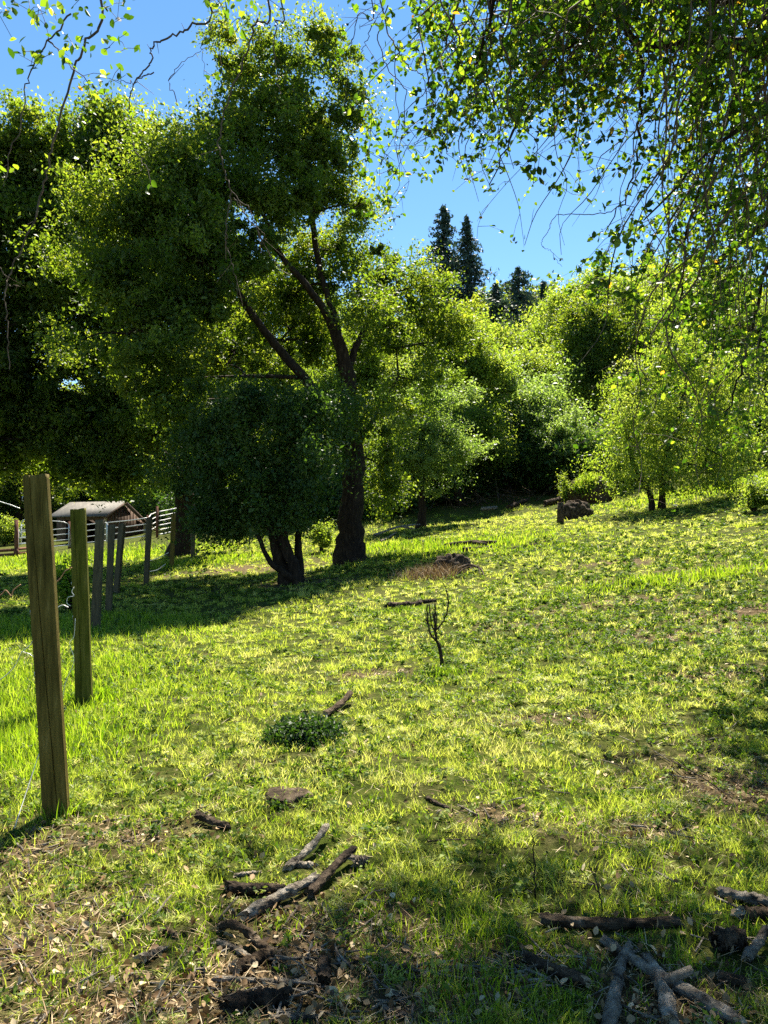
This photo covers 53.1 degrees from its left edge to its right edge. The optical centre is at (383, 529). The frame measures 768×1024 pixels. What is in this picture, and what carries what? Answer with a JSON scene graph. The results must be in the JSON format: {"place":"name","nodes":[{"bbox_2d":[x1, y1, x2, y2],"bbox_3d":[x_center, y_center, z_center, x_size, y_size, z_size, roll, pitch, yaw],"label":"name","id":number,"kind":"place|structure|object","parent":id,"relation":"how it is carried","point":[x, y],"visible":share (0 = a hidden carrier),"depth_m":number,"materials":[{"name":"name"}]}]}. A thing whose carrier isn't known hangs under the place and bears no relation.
{"place":"outdoors","nodes":[
{"label":"outdoors","id":0,"kind":"place"},
{"bbox_2d":[0,367,767,1023],"bbox_3d":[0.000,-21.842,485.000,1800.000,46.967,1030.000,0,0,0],"label":"ground","id":1,"kind":"structure","parent":0,"point":[550,843],"depth_m":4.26,"materials":[{"name":"green plant"}]},
{"bbox_2d":[0,512,25,545],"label":"shrub","id":2,"kind":"object","parent":1,"relation":"on","point":[6,532],"visible":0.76,"depth_m":53.75,"materials":[{"name":"green plant"}]},
{"bbox_2d":[14,520,17,547],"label":"corral post","id":3,"kind":"object","parent":1,"relation":"on","point":[15,533],"visible":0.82,"depth_m":36.52,"materials":[{"name":"brown wood"}]},
{"bbox_2d":[0,382,85,541],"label":"tree","id":4,"kind":"object","parent":1,"relation":"on","point":[11,493],"visible":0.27,"depth_m":63.52,"materials":[{"name":"green plant"}]},
{"bbox_2d":[22,474,69,819],"bbox_3d":[-1.743,0.717,3.985,0.268,2.017,0.161,0,0,0],"label":"fence post","id":5,"kind":"object","parent":1,"relation":"on","point":[43,600],"visible":0.88,"depth_m":3.93,"materials":[{"name":"wood"}]},
{"bbox_2d":[22,790,85,821],"bbox_3d":[-1.695,1.404,3.945,0.326,0.175,0.250,0,0,0],"label":"weed tuft","id":6,"kind":"object","parent":1,"relation":"on","point":[61,811],"visible":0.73,"depth_m":3.91,"materials":[{"name":"green plant"}]},
{"bbox_2d":[21,546,103,611],"bbox_3d":[-5.670,0.879,13.716,1.341,1.206,1.274,0,0,8],"label":"shrub","id":7,"kind":"object","parent":1,"relation":"on","point":[64,588],"visible":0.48,"depth_m":13.58,"materials":[{"name":"green plant"}]},
{"bbox_2d":[69,508,92,705],"bbox_3d":[-2.572,0.773,6.538,0.193,1.918,0.166,0,0,-15],"label":"fence post","id":8,"kind":"object","parent":1,"relation":"on","point":[81,616],"visible":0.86,"depth_m":6.48,"materials":[{"name":"wood"}]},
{"bbox_2d":[23,445,153,526],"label":"tree","id":9,"kind":"object","parent":1,"relation":"on","point":[82,498],"visible":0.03,"depth_m":69.97,"materials":[{"name":"green plant"}]},
{"bbox_2d":[66,680,122,703],"bbox_3d":[-2.525,1.413,6.688,0.515,0.176,0.508,0,0,35],"label":"weed tuft","id":10,"kind":"object","parent":1,"relation":"on","point":[103,691],"visible":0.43,"depth_m":6.67,"materials":[{"name":"green plant"}]},
{"bbox_2d":[90,519,104,630],"bbox_3d":[-4.216,0.788,11.287,0.203,1.890,0.133,0,0,-7],"label":"fence post","id":11,"kind":"object","parent":1,"relation":"on","point":[97,574],"visible":0.88,"depth_m":11.24,"materials":[{"name":"grey wood"}]},
{"bbox_2d":[52,501,155,541],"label":"shed","id":12,"kind":"structure","parent":1,"relation":"on","point":[113,511],"depth_m":47.53,"materials":[{"name":"grey wood"}]},
{"bbox_2d":[105,524,114,611],"bbox_3d":[-4.797,0.797,13.438,0.174,1.790,0.122,0,0,-11],"label":"fence post","id":13,"kind":"object","parent":1,"relation":"on","point":[110,568],"visible":0.84,"depth_m":13.39,"materials":[{"name":"grey wood"}]},
{"bbox_2d":[113,523,125,593],"bbox_3d":[-5.892,0.767,17.074,0.282,1.840,0.148,0,0,0],"label":"fence post","id":14,"kind":"object","parent":1,"relation":"on","point":[119,554],"visible":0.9,"depth_m":17.02,"materials":[{"name":"grey wood"}]},
{"bbox_2d":[107,518,145,539],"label":"corral fence","id":15,"kind":"object","parent":1,"relation":"on","point":[127,526],"visible":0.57,"depth_m":41.26,"materials":[{"name":"white metal"}]},
{"bbox_2d":[0,75,287,556],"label":"oak tree","id":16,"kind":"object","parent":1,"relation":"on","point":[44,424],"visible":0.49,"depth_m":24.01,"materials":[{"name":"green plant"}]},
{"bbox_2d":[143,517,151,583],"bbox_3d":[-5.964,0.640,19.387,0.211,1.911,0.139,0,0,-4],"label":"fence post","id":17,"kind":"object","parent":1,"relation":"on","point":[148,534],"visible":0.88,"depth_m":19.32,"materials":[{"name":"grey wood"}]},
{"bbox_2d":[133,945,168,963],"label":"log","id":18,"kind":"object","parent":1,"relation":"on","point":[143,955],"visible":0.94,"depth_m":2.68,"materials":[{"name":"grey wood"}]},
{"bbox_2d":[132,453,171,521],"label":"tree","id":19,"kind":"object","parent":1,"relation":"on","point":[151,500],"visible":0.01,"depth_m":57.36,"materials":[{"name":"green plant"}]},
{"bbox_2d":[169,513,175,566],"bbox_3d":[-6.460,0.445,23.455,0.188,1.911,0.139,0,0,-8],"label":"fence post","id":20,"kind":"object","parent":1,"relation":"on","point":[172,537],"visible":0.83,"depth_m":23.39,"materials":[{"name":"wood"}]},
{"bbox_2d":[194,810,230,829],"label":"log","id":21,"kind":"object","parent":1,"relation":"on","point":[203,817],"visible":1,"depth_m":3.80,"materials":[{"name":"brown wood"}]},
{"bbox_2d":[211,938,250,956],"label":"log","id":22,"kind":"object","parent":1,"relation":"on","point":[228,944],"visible":0.84,"depth_m":2.74,"materials":[{"name":"grey wood"}]},
{"bbox_2d":[216,919,256,939],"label":"log","id":23,"kind":"object","parent":1,"relation":"on","point":[242,928],"visible":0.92,"depth_m":2.81,"materials":[{"name":"brown wood"}]},
{"bbox_2d":[233,870,262,877],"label":"log","id":24,"kind":"object","parent":1,"relation":"on","point":[243,873],"visible":0.9,"depth_m":3.32,"materials":[{"name":"grey wood"}]},
{"bbox_2d":[2,0,495,565],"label":"oak tree","id":25,"kind":"object","parent":1,"relation":"on","point":[168,228],"visible":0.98,"depth_m":18.95,"materials":[{"name":"green plant"}]},
{"bbox_2d":[228,948,270,975],"bbox_3d":[-0.452,1.483,2.643,0.059,0.062,0.181,0,0,43],"label":"log","id":26,"kind":"object","parent":1,"relation":"on","point":[245,963],"visible":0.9,"depth_m":2.61,"materials":[{"name":"brown wood"}]},
{"bbox_2d":[125,362,381,585],"bbox_3d":[-2.985,-1.202,17.075,5.941,5.331,4.246,0,0,0],"label":"tree","id":27,"kind":"object","parent":1,"relation":"on","point":[219,457],"visible":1,"depth_m":16.58,"materials":[{"name":"green plant"}]},
{"bbox_2d":[222,880,285,894],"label":"log","id":28,"kind":"object","parent":1,"relation":"on","point":[235,887],"visible":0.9,"depth_m":3.15,"materials":[{"name":"brown wood"}]},
{"bbox_2d":[214,986,295,1018],"bbox_3d":[-0.396,1.466,2.393,0.264,0.071,0.073,0,0,-14],"label":"log","id":29,"kind":"object","parent":1,"relation":"on","point":[240,1000],"visible":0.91,"depth_m":2.38,"materials":[{"name":"brown wood"}]},
{"bbox_2d":[211,975,299,984],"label":"log","id":30,"kind":"object","parent":1,"relation":"on","point":[238,979],"visible":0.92,"depth_m":2.52,"materials":[{"name":"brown wood"}]},
{"bbox_2d":[248,934,284,962],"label":"log","id":31,"kind":"object","parent":1,"relation":"on","point":[257,941],"visible":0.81,"depth_m":2.72,"materials":[{"name":"brown wood"}]},
{"bbox_2d":[235,872,319,919],"bbox_3d":[-0.412,1.470,3.079,0.438,0.075,0.053,0,0,-45],"label":"log","id":32,"kind":"object","parent":1,"relation":"on","point":[269,901],"visible":0.95,"depth_m":3.05,"materials":[{"name":"grey wood"}]},
{"bbox_2d":[226,332,331,473],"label":"tree","id":33,"kind":"object","parent":1,"relation":"on","point":[289,372],"visible":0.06,"depth_m":46.18,"materials":[{"name":"green plant"}]},
{"bbox_2d":[263,786,313,807],"bbox_3d":[-0.512,1.456,4.119,0.276,0.088,0.234,0,0,0],"label":"rock","id":34,"kind":"object","parent":1,"relation":"on","point":[277,792],"visible":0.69,"depth_m":4.10,"materials":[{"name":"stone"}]},
{"bbox_2d":[268,1011,322,1022],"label":"log","id":35,"kind":"object","parent":1,"relation":"on","point":[296,1017],"visible":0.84,"depth_m":2.32,"materials":[{"name":"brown wood"}]},
{"bbox_2d":[258,711,351,749],"bbox_3d":[-0.534,1.354,5.249,0.667,0.214,0.489,0,0,0],"label":"weed clump","id":36,"kind":"object","parent":1,"relation":"on","point":[295,728],"visible":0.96,"depth_m":5.17,"materials":[{"name":"green plant"}]},
{"bbox_2d":[282,823,329,870],"bbox_3d":[-0.342,1.447,3.503,0.051,0.088,0.384,0,0,25],"label":"log","id":37,"kind":"object","parent":1,"relation":"on","point":[292,862],"visible":0.98,"depth_m":3.46,"materials":[{"name":"grey wood"}]},
{"bbox_2d":[295,860,318,868],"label":"log","id":38,"kind":"object","parent":1,"relation":"on","point":[305,864],"visible":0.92,"depth_m":3.37,"materials":[{"name":"grey wood"}]},
{"bbox_2d":[302,517,337,551],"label":"shrub","id":39,"kind":"object","parent":1,"relation":"on","point":[325,536],"visible":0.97,"depth_m":24.01,"materials":[{"name":"green plant"}]},
{"bbox_2d":[316,954,331,988],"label":"log","id":40,"kind":"object","parent":1,"relation":"on","point":[323,963],"visible":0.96,"depth_m":2.55,"materials":[{"name":"brown wood"}]},
{"bbox_2d":[303,845,356,898],"bbox_3d":[-0.223,1.453,3.275,0.046,0.078,0.401,0,0,25],"label":"log","id":41,"kind":"object","parent":1,"relation":"on","point":[313,889],"visible":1,"depth_m":3.23,"materials":[{"name":"brown wood"}]},
{"bbox_2d":[256,288,411,506],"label":"tree","id":42,"kind":"object","parent":1,"relation":"on","point":[361,376],"visible":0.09,"depth_m":42.99,"materials":[{"name":"green plant"}]},
{"bbox_2d":[322,690,352,715],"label":"log","id":43,"kind":"object","parent":1,"relation":"on","point":[339,704],"visible":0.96,"depth_m":6.02,"materials":[{"name":"brown wood"}]},
{"bbox_2d":[347,854,369,867],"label":"log","id":44,"kind":"object","parent":1,"relation":"on","point":[358,860],"visible":0.9,"depth_m":3.39,"materials":[{"name":"grey wood"}]},
{"bbox_2d":[0,0,767,511],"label":"oak tree","id":45,"kind":"object","parent":1,"relation":"on","point":[706,46],"visible":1,"depth_m":5.06,"materials":[{"name":"green plant"}]},
{"bbox_2d":[0,487,767,1023],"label":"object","id":46,"kind":"object","parent":1,"relation":"on","point":[554,655],"visible":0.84,"depth_m":6.66,"materials":[{"name":"green plant"}]},
{"bbox_2d":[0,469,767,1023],"bbox_3d":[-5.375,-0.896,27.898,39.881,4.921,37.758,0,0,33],"label":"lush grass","id":47,"kind":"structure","parent":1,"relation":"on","point":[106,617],"depth_m":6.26,"materials":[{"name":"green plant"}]},
{"bbox_2d":[0,593,767,1023],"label":"leaf litter","id":48,"kind":"object","parent":1,"relation":"on","point":[194,1009],"visible":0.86,"depth_m":2.66,"materials":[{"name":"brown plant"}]},
{"bbox_2d":[0,558,767,1023],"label":"straw","id":49,"kind":"object","parent":1,"relation":"on","point":[360,914],"visible":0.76,"depth_m":2.73,"materials":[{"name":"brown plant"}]},
{"bbox_2d":[1,378,767,539],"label":"undergrowth","id":50,"kind":"object","parent":1,"relation":"on","point":[482,484],"visible":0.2,"depth_m":39.10,"materials":[{"name":"green plant"}]},
{"bbox_2d":[372,524,419,535],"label":"fallen branch","id":51,"kind":"object","parent":1,"relation":"on","point":[389,529],"visible":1,"depth_m":29.05,"materials":[{"name":"wood"}]},
{"bbox_2d":[381,1003,414,1020],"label":"log","id":52,"kind":"object","parent":1,"relation":"on","point":[387,1008],"visible":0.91,"depth_m":2.34,"materials":[{"name":"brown wood"}]},
{"bbox_2d":[361,603,443,616],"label":"weed tuft","id":53,"kind":"object","parent":1,"relation":"on","point":[399,610],"visible":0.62,"depth_m":11.78,"materials":[{"name":"green plant"}]},
{"bbox_2d":[383,601,422,608],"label":"fallen branch","id":54,"kind":"object","parent":1,"relation":"on","point":[392,605],"visible":0.73,"depth_m":12.23,"materials":[{"name":"wood"}]},
{"bbox_2d":[50,270,767,499],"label":"woodland","id":55,"kind":"object","parent":1,"relation":"on","point":[548,275],"depth_m":105.17,"materials":[{"name":"green plant"}]},
{"bbox_2d":[357,338,463,472],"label":"tree","id":56,"kind":"object","parent":1,"relation":"on","point":[375,374],"visible":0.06,"depth_m":43.02,"materials":[{"name":"green plant"}]},
{"bbox_2d":[373,558,489,582],"bbox_3d":[1.049,0.806,15.837,2.216,0.562,2.213,0,0,33],"label":"dry grass heap","id":57,"kind":"object","parent":1,"relation":"on","point":[418,573],"visible":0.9,"depth_m":15.59,"materials":[{"name":"brown plant"}]},
{"bbox_2d":[363,363,500,527],"bbox_3d":[1.711,-3.501,31.406,5.224,7.063,4.664,0,0,-41],"label":"young tree","id":58,"kind":"object","parent":1,"relation":"on","point":[424,457],"visible":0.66,"depth_m":30.79,"materials":[{"name":"green plant"}]},
{"bbox_2d":[425,583,448,665],"bbox_3d":[0.523,0.971,7.590,0.242,0.896,0.128,0,0,0],"label":"dead sapling","id":59,"kind":"object","parent":1,"relation":"on","point":[435,628],"visible":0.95,"depth_m":7.58,"materials":[{"name":"brown wood"}]},
{"bbox_2d":[404,660,483,679],"bbox_3d":[0.551,1.347,7.342,0.802,0.147,0.644,0,0,0],"label":"weed tuft","id":60,"kind":"object","parent":1,"relation":"on","point":[441,671],"visible":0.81,"depth_m":7.30,"materials":[{"name":"green plant"}]},
{"bbox_2d":[402,204,487,355],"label":"conifer tree","id":61,"kind":"object","parent":1,"relation":"on","point":[444,225],"visible":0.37,"depth_m":84.47,"materials":[{"name":"green plant"}]},
{"bbox_2d":[433,552,472,571],"bbox_3d":[1.463,0.823,16.424,0.863,0.683,0.648,0,0,0],"label":"clod","id":62,"kind":"object","parent":1,"relation":"on","point":[458,559],"visible":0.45,"depth_m":16.27,"materials":[{"name":"grey stone"}]},
{"bbox_2d":[422,214,498,349],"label":"conifer tree","id":63,"kind":"object","parent":1,"relation":"on","point":[469,262],"visible":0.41,"depth_m":81.53,"materials":[{"name":"green plant"}]},
{"bbox_2d":[399,297,530,498],"bbox_3d":[4.327,-6.995,40.431,6.546,11.077,6.009,0,0,24],"label":"tree","id":64,"kind":"object","parent":1,"relation":"on","point":[481,367],"visible":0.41,"depth_m":39.53,"materials":[{"name":"green plant"}]},
{"bbox_2d":[410,388,523,506],"bbox_3d":[3.704,-4.166,38.490,6.624,6.459,4.995,0,0,0],"label":"tree","id":65,"kind":"object","parent":1,"relation":"on","point":[492,423],"visible":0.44,"depth_m":37.63,"materials":[{"name":"green plant"}]},
{"bbox_2d":[444,540,496,546],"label":"fallen branch","id":66,"kind":"object","parent":1,"relation":"on","point":[478,542],"visible":0.81,"depth_m":21.47,"materials":[{"name":"brown wood"}]},
{"bbox_2d":[426,305,553,402],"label":"tree","id":67,"kind":"object","parent":1,"relation":"on","point":[504,331],"visible":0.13,"depth_m":59.75,"materials":[{"name":"green plant"}]},
{"bbox_2d":[476,282,532,338],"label":"conifer tree","id":68,"kind":"object","parent":1,"relation":"on","point":[496,296],"visible":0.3,"depth_m":73.35,"materials":[{"name":"green plant"}]},
{"bbox_2d":[484,266,547,335],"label":"conifer tree","id":69,"kind":"object","parent":1,"relation":"on","point":[518,297],"visible":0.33,"depth_m":77.11,"materials":[{"name":"green plant"}]},
{"bbox_2d":[473,358,575,491],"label":"tree","id":70,"kind":"object","parent":1,"relation":"on","point":[535,400],"visible":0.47,"depth_m":40.97,"materials":[{"name":"green plant"}]},
{"bbox_2d":[477,336,585,398],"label":"tree","id":71,"kind":"object","parent":1,"relation":"on","point":[537,364],"visible":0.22,"depth_m":47.08,"materials":[{"name":"green plant"}]},
{"bbox_2d":[530,280,549,324],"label":"conifer tree","id":72,"kind":"object","parent":1,"relation":"on","point":[543,287],"visible":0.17,"depth_m":79.69,"materials":[{"name":"green plant"}]},
{"bbox_2d":[507,304,577,415],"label":"tree","id":73,"kind":"object","parent":1,"relation":"on","point":[535,327],"visible":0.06,"depth_m":64.20,"materials":[{"name":"green plant"}]},
{"bbox_2d":[522,426,569,493],"bbox_3d":[8.272,-3.617,38.896,2.578,3.700,2.168,0,0,0],"label":"shrub","id":74,"kind":"object","parent":1,"relation":"on","point":[537,437],"visible":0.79,"depth_m":38.44,"materials":[{"name":"green plant"}]},
{"bbox_2d":[542,496,563,506],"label":"log","id":75,"kind":"object","parent":1,"relation":"on","point":[553,501],"visible":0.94,"depth_m":35.50,"materials":[{"name":"brown wood"}]},
{"bbox_2d":[399,459,707,513],"bbox_3d":[10.232,-3.115,38.783,19.498,4.705,6.034,0,0,0],"label":"brushwood","id":76,"kind":"object","parent":1,"relation":"on","point":[498,497],"visible":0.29,"depth_m":38.03,"materials":[{"name":"green plant"}]},
{"bbox_2d":[521,949,591,988],"bbox_3d":[0.565,1.454,2.542,0.050,0.056,0.279,0,0,-43],"label":"log","id":77,"kind":"object","parent":1,"relation":"on","point":[530,958],"visible":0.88,"depth_m":2.52,"materials":[{"name":"brown wood"}]},
{"bbox_2d":[517,354,600,446],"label":"tree","id":78,"kind":"object","parent":1,"relation":"on","point":[549,379],"visible":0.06,"depth_m":43.15,"materials":[{"name":"green plant"}]},
{"bbox_2d":[519,402,600,488],"bbox_3d":[9.009,-4.228,38.625,4.294,4.822,3.496,0,0,0],"label":"shrub","id":79,"kind":"object","parent":1,"relation":"on","point":[557,423],"visible":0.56,"depth_m":38.33,"materials":[{"name":"green plant"}]},
{"bbox_2d":[557,502,563,522],"bbox_3d":[6.017,-0.530,26.198,0.240,0.823,0.240,0,0,0],"label":"short post","id":80,"kind":"object","parent":1,"relation":"on","point":[560,512],"visible":0.79,"depth_m":26.10,"materials":[{"name":"brown wood"}]},
{"bbox_2d":[555,468,576,503],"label":"shrub","id":81,"kind":"object","parent":1,"relation":"on","point":[565,487],"visible":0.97,"depth_m":34.49,"materials":[{"name":"green plant"}]},
{"bbox_2d":[564,499,593,519],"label":"cut log","id":82,"kind":"object","parent":1,"relation":"on","point":[577,508],"visible":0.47,"depth_m":27.46,"materials":[{"name":"brown wood"}]},
{"bbox_2d":[524,253,649,432],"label":"tree","id":83,"kind":"object","parent":1,"relation":"on","point":[553,295],"visible":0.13,"depth_m":58.46,"materials":[{"name":"green plant"}]},
{"bbox_2d":[577,860,602,910],"bbox_3d":[0.788,1.376,2.982,0.046,0.204,0.116,0,0,-44],"label":"dead sapling","id":84,"kind":"object","parent":1,"relation":"on","point":[594,875],"visible":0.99,"depth_m":2.95,"materials":[{"name":"brown wood"}]},
{"bbox_2d":[566,472,615,503],"bbox_3d":[9.324,-1.512,34.671,2.335,2.349,1.992,0,0,0],"label":"shrub","id":85,"kind":"object","parent":1,"relation":"on","point":[580,492],"visible":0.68,"depth_m":34.06,"materials":[{"name":"plant"}]},
{"bbox_2d":[535,288,650,431],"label":"tree","id":86,"kind":"object","parent":1,"relation":"on","point":[582,331],"visible":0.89,"depth_m":49.40,"materials":[{"name":"green plant"}]},
{"bbox_2d":[538,912,684,930],"bbox_3d":[0.835,1.448,2.828,0.529,0.071,0.066,0,0,9],"label":"log","id":87,"kind":"object","parent":1,"relation":"on","point":[601,923],"visible":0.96,"depth_m":2.81,"materials":[{"name":"brown wood"}]},
{"bbox_2d":[601,941,633,1023],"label":"log","id":88,"kind":"object","parent":1,"relation":"on","point":[612,1010],"visible":0.98,"depth_m":2.40,"materials":[{"name":"grey wood"}]},
{"bbox_2d":[620,242,656,422],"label":"conifer tree","id":89,"kind":"object","parent":1,"relation":"on","point":[650,248],"visible":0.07,"depth_m":75.77,"materials":[{"name":"green plant"}]},
{"bbox_2d":[594,260,686,405],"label":"tree","id":90,"kind":"object","parent":1,"relation":"on","point":[625,301],"visible":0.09,"depth_m":53.43,"materials":[{"name":"green plant"}]},
{"bbox_2d":[566,317,767,510],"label":"young tree","id":91,"kind":"object","parent":1,"relation":"on","point":[669,417],"visible":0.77,"depth_m":25.90,"materials":[{"name":"green plant"}]},
{"bbox_2d":[639,951,694,1023],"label":"log","id":92,"kind":"object","parent":1,"relation":"on","point":[667,1004],"visible":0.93,"depth_m":2.44,"materials":[{"name":"grey wood"}]},
{"bbox_2d":[597,933,747,1023],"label":"log","id":93,"kind":"object","parent":1,"relation":"on","point":[709,1002],"visible":0.79,"depth_m":2.38,"materials":[{"name":"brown wood"}]},
{"bbox_2d":[627,270,752,411],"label":"tree","id":94,"kind":"object","parent":1,"relation":"on","point":[665,305],"visible":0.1,"depth_m":48.03,"materials":[{"name":"green plant"}]},
{"bbox_2d":[629,248,763,395],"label":"tree","id":95,"kind":"object","parent":1,"relation":"on","point":[694,272],"visible":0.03,"depth_m":67.86,"materials":[{"name":"green plant"}]},
{"bbox_2d":[682,421,767,471],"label":"shrub","id":96,"kind":"object","parent":1,"relation":"on","point":[766,458],"visible":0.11,"depth_m":33.96,"materials":[{"name":"green plant"}]},
{"bbox_2d":[708,925,748,952],"bbox_3d":[1.205,1.425,2.674,0.146,0.087,0.103,0,0,0],"label":"log","id":97,"kind":"object","parent":1,"relation":"on","point":[727,938],"visible":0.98,"depth_m":2.66,"materials":[{"name":"brown wood"}]},
{"bbox_2d":[692,288,767,406],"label":"tree","id":98,"kind":"object","parent":1,"relation":"on","point":[734,322],"visible":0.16,"depth_m":43.09,"materials":[{"name":"green plant"}]},
{"bbox_2d":[716,969,746,988],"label":"log","id":99,"kind":"object","parent":1,"relation":"on","point":[737,980],"visible":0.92,"depth_m":2.46,"materials":[{"name":"brown wood"}]},
{"bbox_2d":[716,886,767,906],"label":"log","id":100,"kind":"object","parent":1,"relation":"on","point":[753,898],"visible":0.95,"depth_m":3.00,"materials":[{"name":"grey wood"}]},
{"bbox_2d":[729,470,767,511],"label":"shrub","id":101,"kind":"object","parent":1,"relation":"on","point":[756,494],"visible":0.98,"depth_m":20.74,"materials":[{"name":"green plant"}]},
{"bbox_2d":[731,904,767,921],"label":"log","id":102,"kind":"object","parent":1,"relation":"on","point":[760,912],"visible":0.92,"depth_m":2.86,"materials":[{"name":"brown wood"}]},
{"bbox_2d":[741,924,767,962],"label":"log","id":103,"kind":"object","parent":1,"relation":"on","point":[750,952],"visible":1,"depth_m":2.61,"materials":[{"name":"grey wood"}]},
{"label":"corral post","id":104,"kind":"object","parent":1,"relation":"on","visible":0},
{"bbox_2d":[18,521,69,547],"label":"corral gate","id":105,"kind":"structure","parent":104,"relation":"attached to","point":[68,539],"depth_m":40.83,"materials":[{"name":"white metal"}]},
{"bbox_2d":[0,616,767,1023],"bbox_3d":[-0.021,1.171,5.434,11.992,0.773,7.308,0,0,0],"label":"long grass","id":106,"kind":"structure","parent":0,"point":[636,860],"depth_m":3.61,"materials":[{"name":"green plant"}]},
{"bbox_2d":[0,0,767,389],"label":"sky","id":107,"kind":"structure","parent":0,"point":[153,20],"materials":[{"name":"blue"}]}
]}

